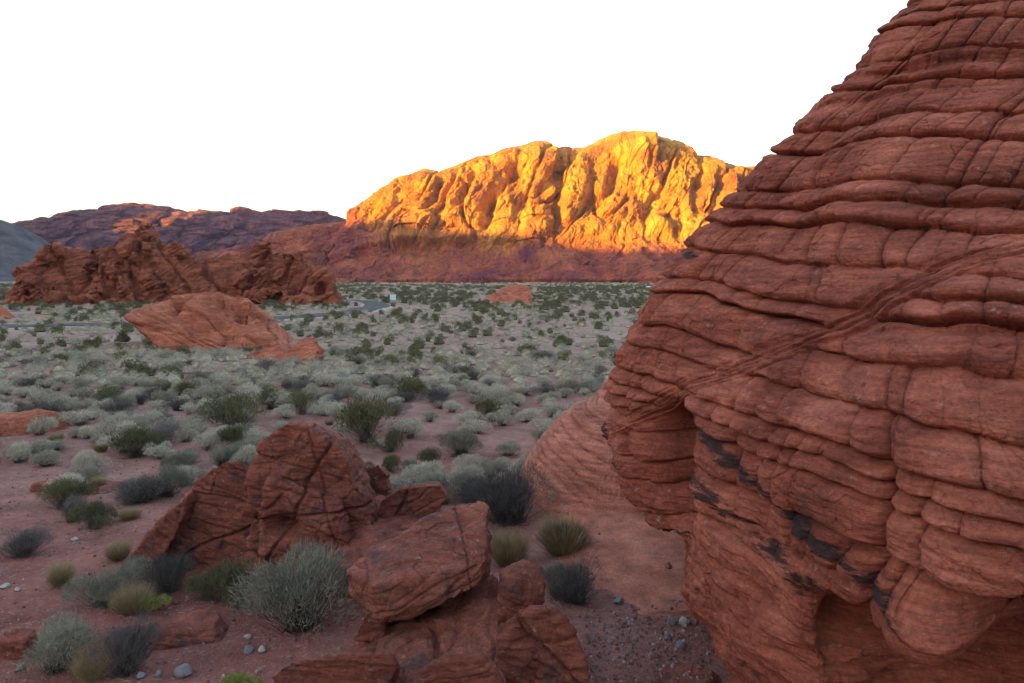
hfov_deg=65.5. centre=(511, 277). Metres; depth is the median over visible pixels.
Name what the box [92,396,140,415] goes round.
twiggy shrub
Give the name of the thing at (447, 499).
grass tuft
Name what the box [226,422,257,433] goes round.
cushion shrub
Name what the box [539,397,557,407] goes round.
cushion shrub
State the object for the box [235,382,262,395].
cushion shrub
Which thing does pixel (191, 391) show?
cushion shrub
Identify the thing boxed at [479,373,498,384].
cushion shrub
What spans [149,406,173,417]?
cushion shrub
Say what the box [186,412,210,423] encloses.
grey shrub
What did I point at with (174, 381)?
cushion shrub
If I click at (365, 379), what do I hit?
grey shrub
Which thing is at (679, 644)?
stone
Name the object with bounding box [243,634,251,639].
stone
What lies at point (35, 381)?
twiggy shrub
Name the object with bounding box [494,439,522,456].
cushion shrub
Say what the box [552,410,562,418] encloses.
cushion shrub
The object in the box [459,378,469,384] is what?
cushion shrub
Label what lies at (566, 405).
cushion shrub
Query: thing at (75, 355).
grey shrub
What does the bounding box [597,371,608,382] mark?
cushion shrub
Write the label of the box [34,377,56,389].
cushion shrub
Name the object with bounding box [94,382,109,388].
cushion shrub
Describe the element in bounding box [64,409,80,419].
grass tuft
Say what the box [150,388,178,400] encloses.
grey shrub
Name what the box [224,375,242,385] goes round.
cushion shrub
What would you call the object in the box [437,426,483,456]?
grey shrub
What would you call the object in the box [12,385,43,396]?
cushion shrub
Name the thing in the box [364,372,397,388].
twiggy shrub
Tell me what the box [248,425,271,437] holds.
cushion shrub
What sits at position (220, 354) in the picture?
grey shrub
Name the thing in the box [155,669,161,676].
stone
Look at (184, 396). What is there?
cushion shrub
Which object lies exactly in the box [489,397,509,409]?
cushion shrub
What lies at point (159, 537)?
leaning slab
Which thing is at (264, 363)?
twiggy shrub
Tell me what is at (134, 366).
green shrub
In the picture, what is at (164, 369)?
green shrub
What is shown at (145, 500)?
twiggy shrub
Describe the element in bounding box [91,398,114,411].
cushion shrub
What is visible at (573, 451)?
slickrock dome
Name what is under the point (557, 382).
cushion shrub
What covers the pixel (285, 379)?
grey shrub
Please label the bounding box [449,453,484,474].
cushion shrub
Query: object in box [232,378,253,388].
cushion shrub
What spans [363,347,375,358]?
green shrub
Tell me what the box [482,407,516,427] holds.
cushion shrub
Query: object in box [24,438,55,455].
cushion shrub
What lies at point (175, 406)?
twiggy shrub
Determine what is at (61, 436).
grass tuft
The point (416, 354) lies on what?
green shrub
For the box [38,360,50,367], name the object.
grey shrub
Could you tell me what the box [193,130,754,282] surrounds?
mountain
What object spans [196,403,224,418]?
twiggy shrub
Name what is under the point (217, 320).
tilted slab rock
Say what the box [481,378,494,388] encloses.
twiggy shrub
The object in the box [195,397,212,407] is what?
cushion shrub
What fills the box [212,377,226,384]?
cushion shrub
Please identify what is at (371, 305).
road
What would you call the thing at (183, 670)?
stone
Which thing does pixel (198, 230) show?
mountain range
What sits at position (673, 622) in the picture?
stone
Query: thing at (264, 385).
cushion shrub
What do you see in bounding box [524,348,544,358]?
grey shrub
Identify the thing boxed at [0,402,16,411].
cushion shrub
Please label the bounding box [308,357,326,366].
grey shrub
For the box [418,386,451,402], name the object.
twiggy shrub
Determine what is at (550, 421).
cushion shrub
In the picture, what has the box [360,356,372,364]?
grey shrub
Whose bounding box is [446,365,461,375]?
twiggy shrub
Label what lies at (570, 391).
cushion shrub
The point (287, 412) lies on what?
cushion shrub
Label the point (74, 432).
cushion shrub
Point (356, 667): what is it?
rock slab
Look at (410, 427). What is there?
cushion shrub
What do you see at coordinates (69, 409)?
cushion shrub
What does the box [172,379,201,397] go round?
green shrub
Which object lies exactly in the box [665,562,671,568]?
stone
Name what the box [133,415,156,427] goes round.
cushion shrub
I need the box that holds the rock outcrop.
[0,222,345,305]
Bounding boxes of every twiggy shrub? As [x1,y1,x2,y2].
[0,524,56,559]
[12,405,39,411]
[17,373,56,387]
[18,357,41,366]
[34,398,66,412]
[60,493,85,524]
[84,608,165,682]
[86,358,109,367]
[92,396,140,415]
[95,395,124,407]
[101,478,170,505]
[111,472,175,506]
[129,393,150,404]
[134,550,199,596]
[142,386,161,400]
[148,420,182,445]
[159,413,175,421]
[161,395,192,410]
[185,371,215,382]
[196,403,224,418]
[257,358,275,366]
[257,360,277,369]
[281,377,305,390]
[281,381,293,388]
[289,380,319,393]
[321,388,354,399]
[324,395,344,410]
[349,355,364,364]
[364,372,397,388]
[377,400,413,415]
[394,389,415,402]
[398,366,422,376]
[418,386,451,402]
[430,394,449,407]
[442,470,495,503]
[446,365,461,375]
[461,458,552,526]
[465,367,484,379]
[466,349,478,357]
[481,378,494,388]
[526,383,560,395]
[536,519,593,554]
[539,349,554,359]
[543,549,606,606]
[584,364,607,374]
[587,370,607,379]
[605,344,619,351]
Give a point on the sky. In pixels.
(186, 105)
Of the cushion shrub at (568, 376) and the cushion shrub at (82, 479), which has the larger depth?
the cushion shrub at (568, 376)
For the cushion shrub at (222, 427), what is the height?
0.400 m
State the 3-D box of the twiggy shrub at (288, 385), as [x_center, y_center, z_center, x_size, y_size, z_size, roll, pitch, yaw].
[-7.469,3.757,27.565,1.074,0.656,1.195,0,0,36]
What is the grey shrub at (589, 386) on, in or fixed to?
on the ground
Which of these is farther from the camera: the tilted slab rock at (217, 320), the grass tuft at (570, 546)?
the tilted slab rock at (217, 320)
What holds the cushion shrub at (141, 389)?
on the ground
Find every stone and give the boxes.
[0,582,9,588]
[15,663,26,671]
[136,671,145,678]
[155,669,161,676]
[172,599,178,604]
[173,663,191,677]
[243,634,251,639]
[244,645,254,654]
[258,645,265,652]
[614,597,623,603]
[651,653,658,658]
[664,633,671,639]
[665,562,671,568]
[667,616,676,625]
[675,640,686,648]
[678,616,690,625]
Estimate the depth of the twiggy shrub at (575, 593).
9.67 m
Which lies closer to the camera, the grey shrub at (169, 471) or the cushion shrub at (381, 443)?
the grey shrub at (169, 471)
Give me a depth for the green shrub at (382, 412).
20.87 m
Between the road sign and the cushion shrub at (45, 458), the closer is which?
the cushion shrub at (45, 458)
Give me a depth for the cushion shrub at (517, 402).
25.06 m
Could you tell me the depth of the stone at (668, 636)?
8.57 m
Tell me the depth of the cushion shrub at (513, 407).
23.51 m
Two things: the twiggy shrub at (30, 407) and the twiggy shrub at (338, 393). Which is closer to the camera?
the twiggy shrub at (30, 407)
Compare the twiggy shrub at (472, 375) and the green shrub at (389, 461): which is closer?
the green shrub at (389, 461)
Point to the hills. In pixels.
(19, 245)
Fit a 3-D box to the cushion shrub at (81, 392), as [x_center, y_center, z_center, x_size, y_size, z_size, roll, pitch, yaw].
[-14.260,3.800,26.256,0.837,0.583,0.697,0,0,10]
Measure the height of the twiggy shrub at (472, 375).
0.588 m
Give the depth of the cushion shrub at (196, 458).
17.26 m
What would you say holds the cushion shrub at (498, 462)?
on the ground
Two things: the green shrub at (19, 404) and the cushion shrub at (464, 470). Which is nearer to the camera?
the cushion shrub at (464, 470)
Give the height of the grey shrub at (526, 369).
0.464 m
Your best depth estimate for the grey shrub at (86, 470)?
15.48 m
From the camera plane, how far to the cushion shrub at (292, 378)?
29.48 m
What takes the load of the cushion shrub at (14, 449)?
on the ground
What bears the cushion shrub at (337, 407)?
on the ground
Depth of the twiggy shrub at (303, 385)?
27.05 m
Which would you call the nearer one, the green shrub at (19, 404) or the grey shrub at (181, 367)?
the green shrub at (19, 404)
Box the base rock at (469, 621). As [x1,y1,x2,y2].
[342,575,505,682]
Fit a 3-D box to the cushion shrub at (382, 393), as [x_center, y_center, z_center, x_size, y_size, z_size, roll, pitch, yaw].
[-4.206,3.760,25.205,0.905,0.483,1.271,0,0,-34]
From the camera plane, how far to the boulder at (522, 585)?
7.00 m
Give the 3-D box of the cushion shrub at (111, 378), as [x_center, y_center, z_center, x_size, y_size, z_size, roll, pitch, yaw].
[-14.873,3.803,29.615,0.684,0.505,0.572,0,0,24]
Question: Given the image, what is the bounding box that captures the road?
[0,299,389,327]
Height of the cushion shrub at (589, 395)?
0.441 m
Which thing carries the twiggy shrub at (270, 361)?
on the ground
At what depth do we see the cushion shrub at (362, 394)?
25.95 m
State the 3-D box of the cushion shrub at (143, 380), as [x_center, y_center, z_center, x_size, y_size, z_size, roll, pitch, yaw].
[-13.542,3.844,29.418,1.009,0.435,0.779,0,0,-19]
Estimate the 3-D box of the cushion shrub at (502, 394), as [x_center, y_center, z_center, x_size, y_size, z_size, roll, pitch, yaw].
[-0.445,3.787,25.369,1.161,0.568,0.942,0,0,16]
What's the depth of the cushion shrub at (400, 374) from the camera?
29.62 m
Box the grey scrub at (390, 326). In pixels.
[0,282,651,355]
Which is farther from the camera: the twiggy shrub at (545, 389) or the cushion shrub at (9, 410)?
the twiggy shrub at (545, 389)
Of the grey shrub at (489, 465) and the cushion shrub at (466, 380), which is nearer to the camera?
the grey shrub at (489, 465)
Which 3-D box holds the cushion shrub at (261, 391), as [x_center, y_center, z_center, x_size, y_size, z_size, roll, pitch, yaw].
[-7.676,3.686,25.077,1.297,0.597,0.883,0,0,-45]
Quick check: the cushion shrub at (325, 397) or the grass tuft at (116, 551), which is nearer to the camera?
the grass tuft at (116, 551)
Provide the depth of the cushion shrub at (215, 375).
29.80 m
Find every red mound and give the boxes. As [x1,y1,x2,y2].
[0,305,14,318]
[476,284,533,304]
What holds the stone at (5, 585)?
on the ground
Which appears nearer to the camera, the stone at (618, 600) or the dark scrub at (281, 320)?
the stone at (618, 600)
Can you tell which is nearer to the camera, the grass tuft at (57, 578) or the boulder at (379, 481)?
the grass tuft at (57, 578)
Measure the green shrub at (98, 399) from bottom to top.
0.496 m
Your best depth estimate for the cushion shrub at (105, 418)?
21.01 m
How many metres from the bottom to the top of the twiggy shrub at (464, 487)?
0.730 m
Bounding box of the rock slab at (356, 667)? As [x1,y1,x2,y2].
[272,652,399,682]
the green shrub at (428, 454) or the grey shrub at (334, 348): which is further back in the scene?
the grey shrub at (334, 348)
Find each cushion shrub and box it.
[0,379,20,395]
[0,394,19,405]
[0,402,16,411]
[0,409,13,412]
[6,441,31,463]
[11,387,38,397]
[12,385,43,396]
[23,391,50,406]
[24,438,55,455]
[26,415,58,435]
[27,449,61,467]
[31,388,55,397]
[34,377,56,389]
[43,472,87,488]
[48,397,64,410]
[49,391,73,400]
[50,381,64,390]
[54,374,71,382]
[56,393,83,408]
[58,401,80,411]
[59,408,106,425]
[64,374,94,386]
[64,426,82,438]
[65,385,92,400]
[70,376,89,388]
[71,449,112,473]
[77,426,99,438]
[85,405,99,420]
[88,434,108,445]
[90,421,126,439]
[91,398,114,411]
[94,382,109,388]
[94,414,138,432]
[95,377,105,383]
[96,413,118,427]
[96,433,148,453]
[101,374,120,384]
[104,377,134,388]
[107,411,127,422]
[110,371,134,384]
[115,420,144,436]
[118,393,136,403]
[123,388,139,397]
[129,409,164,429]
[133,377,154,385]
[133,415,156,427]
[135,386,148,395]
[141,440,176,459]
[142,400,162,409]
[145,409,161,421]
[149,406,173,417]
[153,399,172,410]
[159,370,181,382]
[160,415,186,427]
[166,377,182,383]
[171,380,183,393]
[174,393,190,406]
[176,427,200,442]
[176,464,200,486]
[177,413,208,429]
[178,418,212,439]
[181,386,206,400]
[181,401,202,414]
[186,377,210,389]
[187,452,201,461]
[190,427,223,450]
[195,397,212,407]
[196,465,217,478]
[203,424,230,433]
[204,403,235,419]
[206,371,228,383]
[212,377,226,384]
[219,382,239,392]
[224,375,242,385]
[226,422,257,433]
[230,444,257,462]
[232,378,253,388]
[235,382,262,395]
[235,390,251,396]
[237,411,261,427]
[248,386,284,403]
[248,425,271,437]
[254,379,275,389]
[263,374,274,380]
[265,390,307,409]
[269,419,287,431]
[270,403,294,418]
[279,373,300,385]
[301,383,317,399]
[306,387,332,400]
[306,400,337,415]
[309,372,342,386]
[315,399,336,412]
[319,394,334,400]
[323,401,357,417]
[325,377,348,386]
[332,381,356,397]
[332,423,348,432]
[342,375,361,385]
[353,391,367,400]
[354,389,371,398]
[362,389,390,404]
[369,384,396,399]
[373,438,386,447]
[386,419,423,433]
[387,396,403,403]
[389,470,423,489]
[393,417,426,438]
[394,372,408,383]
[401,463,431,484]
[402,456,416,468]
[418,411,439,421]
[420,375,448,387]
[421,459,446,476]
[429,379,447,387]
[433,400,442,408]
[435,382,459,397]
[443,399,463,412]
[445,464,487,493]
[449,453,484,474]
[450,373,468,379]
[452,409,481,424]
[456,418,493,433]
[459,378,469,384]
[459,381,484,392]
[467,381,489,395]
[472,395,485,403]
[475,386,507,399]
[477,371,492,380]
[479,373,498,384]
[480,388,513,402]
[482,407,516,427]
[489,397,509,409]
[490,382,509,392]
[493,457,510,473]
[493,472,519,484]
[494,378,509,385]
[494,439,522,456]
[502,403,521,414]
[505,392,525,405]
[507,390,525,401]
[508,454,527,474]
[512,379,535,395]
[513,375,525,382]
[513,408,543,422]
[515,380,533,386]
[527,417,555,429]
[534,393,549,403]
[534,421,550,432]
[536,375,555,386]
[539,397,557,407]
[539,404,563,416]
[542,402,556,409]
[548,390,561,400]
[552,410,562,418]
[555,380,565,387]
[555,401,577,410]
[558,387,574,397]
[565,373,573,381]
[577,373,590,380]
[578,377,595,383]
[579,373,594,383]
[579,387,589,395]
[585,391,596,398]
[591,376,605,382]
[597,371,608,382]
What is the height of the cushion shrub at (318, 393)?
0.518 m
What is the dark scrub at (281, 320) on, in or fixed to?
on the ground
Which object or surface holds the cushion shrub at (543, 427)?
on the ground
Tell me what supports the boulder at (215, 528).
on the bedrock at (363, 542)
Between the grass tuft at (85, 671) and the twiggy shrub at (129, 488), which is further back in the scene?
the twiggy shrub at (129, 488)
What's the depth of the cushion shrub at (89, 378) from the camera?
29.08 m
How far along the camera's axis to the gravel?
8.59 m
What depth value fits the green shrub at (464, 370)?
31.88 m
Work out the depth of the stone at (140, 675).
7.98 m
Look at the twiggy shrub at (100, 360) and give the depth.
34.76 m
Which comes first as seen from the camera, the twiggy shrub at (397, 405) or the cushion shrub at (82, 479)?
the cushion shrub at (82, 479)
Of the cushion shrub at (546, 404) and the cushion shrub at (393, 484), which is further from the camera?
the cushion shrub at (546, 404)
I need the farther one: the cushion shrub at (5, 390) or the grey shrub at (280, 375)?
the grey shrub at (280, 375)
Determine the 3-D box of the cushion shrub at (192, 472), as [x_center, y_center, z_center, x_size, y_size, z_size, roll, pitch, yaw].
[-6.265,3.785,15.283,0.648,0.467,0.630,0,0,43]
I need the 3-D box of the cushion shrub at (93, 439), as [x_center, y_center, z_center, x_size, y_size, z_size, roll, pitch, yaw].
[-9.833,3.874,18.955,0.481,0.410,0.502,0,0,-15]
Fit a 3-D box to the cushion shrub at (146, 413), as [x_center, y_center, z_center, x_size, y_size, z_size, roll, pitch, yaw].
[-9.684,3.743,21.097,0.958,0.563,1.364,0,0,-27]
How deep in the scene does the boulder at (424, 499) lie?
11.32 m
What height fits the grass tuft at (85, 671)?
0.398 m
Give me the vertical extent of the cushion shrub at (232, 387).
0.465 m
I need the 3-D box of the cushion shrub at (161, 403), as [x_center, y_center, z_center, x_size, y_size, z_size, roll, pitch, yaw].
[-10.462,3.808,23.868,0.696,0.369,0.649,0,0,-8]
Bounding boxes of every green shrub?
[9,401,29,409]
[35,476,99,510]
[65,499,118,531]
[78,359,99,375]
[86,384,121,399]
[92,396,111,407]
[98,384,124,397]
[106,589,175,614]
[107,421,170,458]
[113,350,128,358]
[120,358,148,376]
[137,364,156,375]
[153,363,175,376]
[153,379,172,391]
[169,366,183,378]
[171,344,195,356]
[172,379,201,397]
[181,570,221,600]
[194,390,265,431]
[198,556,257,613]
[213,424,248,446]
[215,670,261,682]
[226,391,264,409]
[243,347,253,352]
[259,383,296,409]
[286,386,317,414]
[331,391,396,445]
[343,346,364,360]
[345,399,397,431]
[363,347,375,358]
[365,427,406,452]
[365,453,403,473]
[380,353,404,365]
[389,374,430,399]
[397,349,407,356]
[406,356,416,364]
[407,344,420,354]
[407,349,423,362]
[416,446,441,467]
[432,354,450,369]
[459,364,473,376]
[474,395,501,421]
[516,343,539,353]
[531,352,544,361]
[556,350,572,359]
[597,349,605,356]
[608,351,616,362]
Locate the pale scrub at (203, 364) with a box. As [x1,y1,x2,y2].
[0,282,653,381]
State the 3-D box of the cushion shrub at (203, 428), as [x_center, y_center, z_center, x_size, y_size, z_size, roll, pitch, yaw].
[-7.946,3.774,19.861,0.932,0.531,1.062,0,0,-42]
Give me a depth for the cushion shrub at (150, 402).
23.92 m
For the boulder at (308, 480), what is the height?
2.025 m
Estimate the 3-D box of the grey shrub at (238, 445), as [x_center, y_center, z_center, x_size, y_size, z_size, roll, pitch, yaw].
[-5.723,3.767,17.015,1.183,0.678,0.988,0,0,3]
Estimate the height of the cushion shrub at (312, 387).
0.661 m
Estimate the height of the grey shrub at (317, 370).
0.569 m
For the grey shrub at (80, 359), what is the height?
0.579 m
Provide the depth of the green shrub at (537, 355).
37.85 m
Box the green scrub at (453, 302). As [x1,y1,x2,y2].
[0,281,654,356]
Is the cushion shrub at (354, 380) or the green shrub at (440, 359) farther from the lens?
the green shrub at (440, 359)
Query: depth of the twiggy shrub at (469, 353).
39.99 m
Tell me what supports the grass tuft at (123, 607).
on the ground
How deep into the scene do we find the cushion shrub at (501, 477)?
14.06 m
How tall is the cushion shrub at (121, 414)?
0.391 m
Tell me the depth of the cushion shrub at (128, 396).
24.84 m
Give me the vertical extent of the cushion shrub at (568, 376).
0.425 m
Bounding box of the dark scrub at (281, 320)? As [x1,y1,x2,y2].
[0,282,643,353]
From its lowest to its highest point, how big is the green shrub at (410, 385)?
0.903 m
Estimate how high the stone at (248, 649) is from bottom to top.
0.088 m
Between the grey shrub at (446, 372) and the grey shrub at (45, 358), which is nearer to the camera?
the grey shrub at (446, 372)
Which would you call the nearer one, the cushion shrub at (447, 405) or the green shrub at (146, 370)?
the cushion shrub at (447, 405)
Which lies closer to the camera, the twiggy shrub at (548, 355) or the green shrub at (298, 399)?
the green shrub at (298, 399)
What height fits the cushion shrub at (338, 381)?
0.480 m
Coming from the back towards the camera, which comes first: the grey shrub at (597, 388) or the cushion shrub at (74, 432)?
the grey shrub at (597, 388)
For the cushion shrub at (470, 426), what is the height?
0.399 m
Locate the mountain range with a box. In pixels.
[12,202,345,254]
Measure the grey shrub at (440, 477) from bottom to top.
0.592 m
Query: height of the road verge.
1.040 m
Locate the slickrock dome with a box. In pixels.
[515,378,691,615]
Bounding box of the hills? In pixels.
[0,220,50,281]
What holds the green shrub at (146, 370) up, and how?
on the ground
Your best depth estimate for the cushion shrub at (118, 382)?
28.69 m
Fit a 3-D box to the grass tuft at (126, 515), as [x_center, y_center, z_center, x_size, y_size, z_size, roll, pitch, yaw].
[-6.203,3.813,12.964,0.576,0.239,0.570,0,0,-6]
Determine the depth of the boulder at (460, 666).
5.68 m
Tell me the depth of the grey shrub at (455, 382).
27.95 m
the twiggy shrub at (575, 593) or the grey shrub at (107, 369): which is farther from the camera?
the grey shrub at (107, 369)
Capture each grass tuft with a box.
[42,556,78,587]
[47,431,66,441]
[63,642,113,682]
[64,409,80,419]
[87,475,110,485]
[91,442,108,451]
[97,537,134,561]
[102,577,157,615]
[117,505,146,520]
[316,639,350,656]
[325,420,333,424]
[442,492,452,503]
[490,523,536,566]
[508,387,523,394]
[530,510,598,555]
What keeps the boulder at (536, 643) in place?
on the ground
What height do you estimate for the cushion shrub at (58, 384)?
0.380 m
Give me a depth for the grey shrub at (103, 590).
9.67 m
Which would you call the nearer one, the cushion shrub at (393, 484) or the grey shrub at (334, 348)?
the cushion shrub at (393, 484)
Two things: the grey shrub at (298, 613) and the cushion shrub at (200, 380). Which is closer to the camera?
the grey shrub at (298, 613)
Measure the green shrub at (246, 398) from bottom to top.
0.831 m
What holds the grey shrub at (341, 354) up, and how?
on the ground
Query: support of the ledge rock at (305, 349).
on the ground
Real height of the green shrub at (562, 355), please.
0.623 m
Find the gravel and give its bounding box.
[0,452,717,682]
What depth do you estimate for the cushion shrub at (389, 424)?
20.62 m
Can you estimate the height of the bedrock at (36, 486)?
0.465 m
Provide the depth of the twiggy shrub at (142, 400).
25.24 m
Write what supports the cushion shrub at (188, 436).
on the ground
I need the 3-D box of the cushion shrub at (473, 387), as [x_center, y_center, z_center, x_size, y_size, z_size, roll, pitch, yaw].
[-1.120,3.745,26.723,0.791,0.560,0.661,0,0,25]
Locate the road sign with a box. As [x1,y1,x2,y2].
[390,294,395,299]
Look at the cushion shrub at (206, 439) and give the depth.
18.55 m
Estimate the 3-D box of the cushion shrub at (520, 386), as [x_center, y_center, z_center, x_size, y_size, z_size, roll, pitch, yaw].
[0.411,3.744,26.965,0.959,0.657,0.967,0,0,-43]
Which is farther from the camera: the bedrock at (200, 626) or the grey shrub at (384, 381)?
the grey shrub at (384, 381)
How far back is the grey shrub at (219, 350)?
40.88 m
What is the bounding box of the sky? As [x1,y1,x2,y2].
[0,0,908,222]
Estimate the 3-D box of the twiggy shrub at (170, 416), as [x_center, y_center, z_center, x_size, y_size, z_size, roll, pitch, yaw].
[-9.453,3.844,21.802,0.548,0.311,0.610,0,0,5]
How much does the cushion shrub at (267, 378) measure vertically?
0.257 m
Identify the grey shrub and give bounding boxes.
[0,441,35,455]
[10,375,38,386]
[15,608,108,678]
[17,363,39,373]
[32,353,52,364]
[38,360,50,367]
[49,439,69,450]
[56,552,154,608]
[63,351,86,360]
[66,398,98,410]
[68,462,108,480]
[71,355,90,365]
[84,366,109,378]
[103,363,110,370]
[108,406,139,419]
[131,463,192,498]
[134,373,149,380]
[137,378,168,389]
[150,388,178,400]
[155,351,171,359]
[157,447,200,469]
[158,360,185,370]
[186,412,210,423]
[191,347,208,357]
[191,384,224,400]
[199,380,231,393]
[204,347,220,355]
[207,441,236,466]
[210,350,233,359]
[215,440,257,464]
[227,534,358,649]
[235,366,251,377]
[236,429,263,445]
[242,374,262,383]
[272,372,287,377]
[273,361,296,371]
[275,374,295,384]
[280,357,299,368]
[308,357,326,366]
[308,364,323,377]
[326,368,351,380]
[328,345,339,353]
[338,346,353,356]
[342,372,356,378]
[355,364,368,373]
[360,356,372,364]
[361,374,380,383]
[371,359,389,369]
[376,376,396,390]
[385,390,401,398]
[398,356,405,362]
[414,471,468,495]
[433,366,452,375]
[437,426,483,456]
[447,378,467,390]
[463,407,487,420]
[465,394,478,403]
[480,457,497,478]
[521,365,532,375]
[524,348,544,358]
[531,430,544,441]
[539,559,570,598]
[557,377,579,392]
[576,380,602,392]
[581,360,601,371]
[592,385,600,390]
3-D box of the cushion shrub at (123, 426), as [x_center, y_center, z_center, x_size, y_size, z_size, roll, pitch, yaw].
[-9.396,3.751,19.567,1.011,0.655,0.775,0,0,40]
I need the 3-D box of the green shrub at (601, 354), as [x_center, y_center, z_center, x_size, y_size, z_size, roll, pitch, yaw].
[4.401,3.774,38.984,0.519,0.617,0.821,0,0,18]
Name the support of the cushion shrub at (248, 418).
on the ground
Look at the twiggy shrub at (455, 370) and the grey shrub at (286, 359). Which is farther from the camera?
the grey shrub at (286, 359)
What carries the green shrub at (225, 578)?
on the ground
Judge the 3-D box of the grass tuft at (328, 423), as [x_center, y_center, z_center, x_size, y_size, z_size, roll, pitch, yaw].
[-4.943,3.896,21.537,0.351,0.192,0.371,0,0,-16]
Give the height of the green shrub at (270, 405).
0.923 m
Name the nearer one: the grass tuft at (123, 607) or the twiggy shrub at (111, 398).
the grass tuft at (123, 607)
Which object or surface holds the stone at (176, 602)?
on the ground
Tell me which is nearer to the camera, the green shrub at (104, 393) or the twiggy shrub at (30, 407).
the twiggy shrub at (30, 407)
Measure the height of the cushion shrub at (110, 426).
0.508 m
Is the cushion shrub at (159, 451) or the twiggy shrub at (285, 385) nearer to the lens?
the cushion shrub at (159, 451)
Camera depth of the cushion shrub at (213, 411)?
22.19 m
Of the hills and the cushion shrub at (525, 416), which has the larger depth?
the hills
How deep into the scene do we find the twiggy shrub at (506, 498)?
12.89 m
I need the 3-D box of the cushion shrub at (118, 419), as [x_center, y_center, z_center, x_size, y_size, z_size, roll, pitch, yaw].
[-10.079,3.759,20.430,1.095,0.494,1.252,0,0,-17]
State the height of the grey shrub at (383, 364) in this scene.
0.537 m
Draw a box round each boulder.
[0,628,37,659]
[167,461,254,568]
[246,420,377,568]
[347,500,491,623]
[354,614,388,642]
[366,465,391,496]
[378,481,447,517]
[413,650,505,682]
[494,605,589,682]
[496,559,545,621]
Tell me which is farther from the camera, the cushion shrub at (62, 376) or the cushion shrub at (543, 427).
the cushion shrub at (62, 376)
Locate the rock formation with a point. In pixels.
(813, 428)
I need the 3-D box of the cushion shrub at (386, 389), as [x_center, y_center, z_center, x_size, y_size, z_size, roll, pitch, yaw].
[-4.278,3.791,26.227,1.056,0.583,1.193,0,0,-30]
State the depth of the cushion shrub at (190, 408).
22.96 m
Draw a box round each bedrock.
[0,409,70,436]
[29,478,55,492]
[81,480,126,494]
[139,609,227,649]
[209,495,441,596]
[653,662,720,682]
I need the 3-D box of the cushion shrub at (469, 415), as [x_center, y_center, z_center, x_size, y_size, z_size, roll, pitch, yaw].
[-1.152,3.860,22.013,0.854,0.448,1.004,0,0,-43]
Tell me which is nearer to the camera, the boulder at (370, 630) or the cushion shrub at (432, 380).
the boulder at (370, 630)
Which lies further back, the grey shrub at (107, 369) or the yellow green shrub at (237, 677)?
the grey shrub at (107, 369)
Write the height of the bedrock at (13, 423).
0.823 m
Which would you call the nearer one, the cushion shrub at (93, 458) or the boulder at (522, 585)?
the boulder at (522, 585)
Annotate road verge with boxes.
[0,300,391,328]
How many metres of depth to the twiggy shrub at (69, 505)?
13.01 m
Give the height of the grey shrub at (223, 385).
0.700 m
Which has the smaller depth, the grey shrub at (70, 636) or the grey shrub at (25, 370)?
the grey shrub at (70, 636)
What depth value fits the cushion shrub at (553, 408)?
23.10 m
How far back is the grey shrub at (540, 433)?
19.71 m
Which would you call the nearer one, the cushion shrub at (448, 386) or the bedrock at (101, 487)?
the bedrock at (101, 487)
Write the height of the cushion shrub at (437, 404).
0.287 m
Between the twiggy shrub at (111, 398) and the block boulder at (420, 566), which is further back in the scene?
the twiggy shrub at (111, 398)
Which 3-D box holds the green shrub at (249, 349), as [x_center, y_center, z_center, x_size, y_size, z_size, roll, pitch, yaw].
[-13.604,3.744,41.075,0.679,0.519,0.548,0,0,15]
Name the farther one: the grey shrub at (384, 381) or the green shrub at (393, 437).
the grey shrub at (384, 381)
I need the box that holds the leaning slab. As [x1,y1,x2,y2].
[129,488,195,562]
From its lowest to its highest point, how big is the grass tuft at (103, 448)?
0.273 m
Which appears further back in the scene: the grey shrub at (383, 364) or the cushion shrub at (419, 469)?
the grey shrub at (383, 364)
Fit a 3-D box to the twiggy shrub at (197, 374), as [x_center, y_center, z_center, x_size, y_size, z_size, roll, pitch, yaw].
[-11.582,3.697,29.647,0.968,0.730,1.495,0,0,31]
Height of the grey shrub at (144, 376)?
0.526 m
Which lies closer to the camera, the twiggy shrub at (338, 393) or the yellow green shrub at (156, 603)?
the yellow green shrub at (156, 603)
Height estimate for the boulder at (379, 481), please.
0.875 m
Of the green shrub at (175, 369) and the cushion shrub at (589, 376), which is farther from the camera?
the green shrub at (175, 369)
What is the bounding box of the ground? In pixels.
[0,281,729,682]
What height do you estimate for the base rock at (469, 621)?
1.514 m
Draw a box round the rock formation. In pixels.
[601,0,1023,682]
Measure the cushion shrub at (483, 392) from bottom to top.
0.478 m
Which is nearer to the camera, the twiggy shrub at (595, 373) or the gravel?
the gravel
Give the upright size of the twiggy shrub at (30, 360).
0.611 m
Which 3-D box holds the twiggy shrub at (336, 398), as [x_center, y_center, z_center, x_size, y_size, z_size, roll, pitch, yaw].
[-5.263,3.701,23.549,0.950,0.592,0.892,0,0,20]
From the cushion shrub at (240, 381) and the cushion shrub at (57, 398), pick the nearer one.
the cushion shrub at (57, 398)
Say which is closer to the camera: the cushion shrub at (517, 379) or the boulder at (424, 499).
the boulder at (424, 499)
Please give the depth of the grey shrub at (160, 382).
28.08 m
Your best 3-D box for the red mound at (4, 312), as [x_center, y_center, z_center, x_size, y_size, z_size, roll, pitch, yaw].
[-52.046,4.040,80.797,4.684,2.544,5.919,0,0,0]
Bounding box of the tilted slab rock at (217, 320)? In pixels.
[124,292,294,351]
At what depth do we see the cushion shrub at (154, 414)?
22.09 m
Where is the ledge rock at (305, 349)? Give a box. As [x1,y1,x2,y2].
[247,336,325,360]

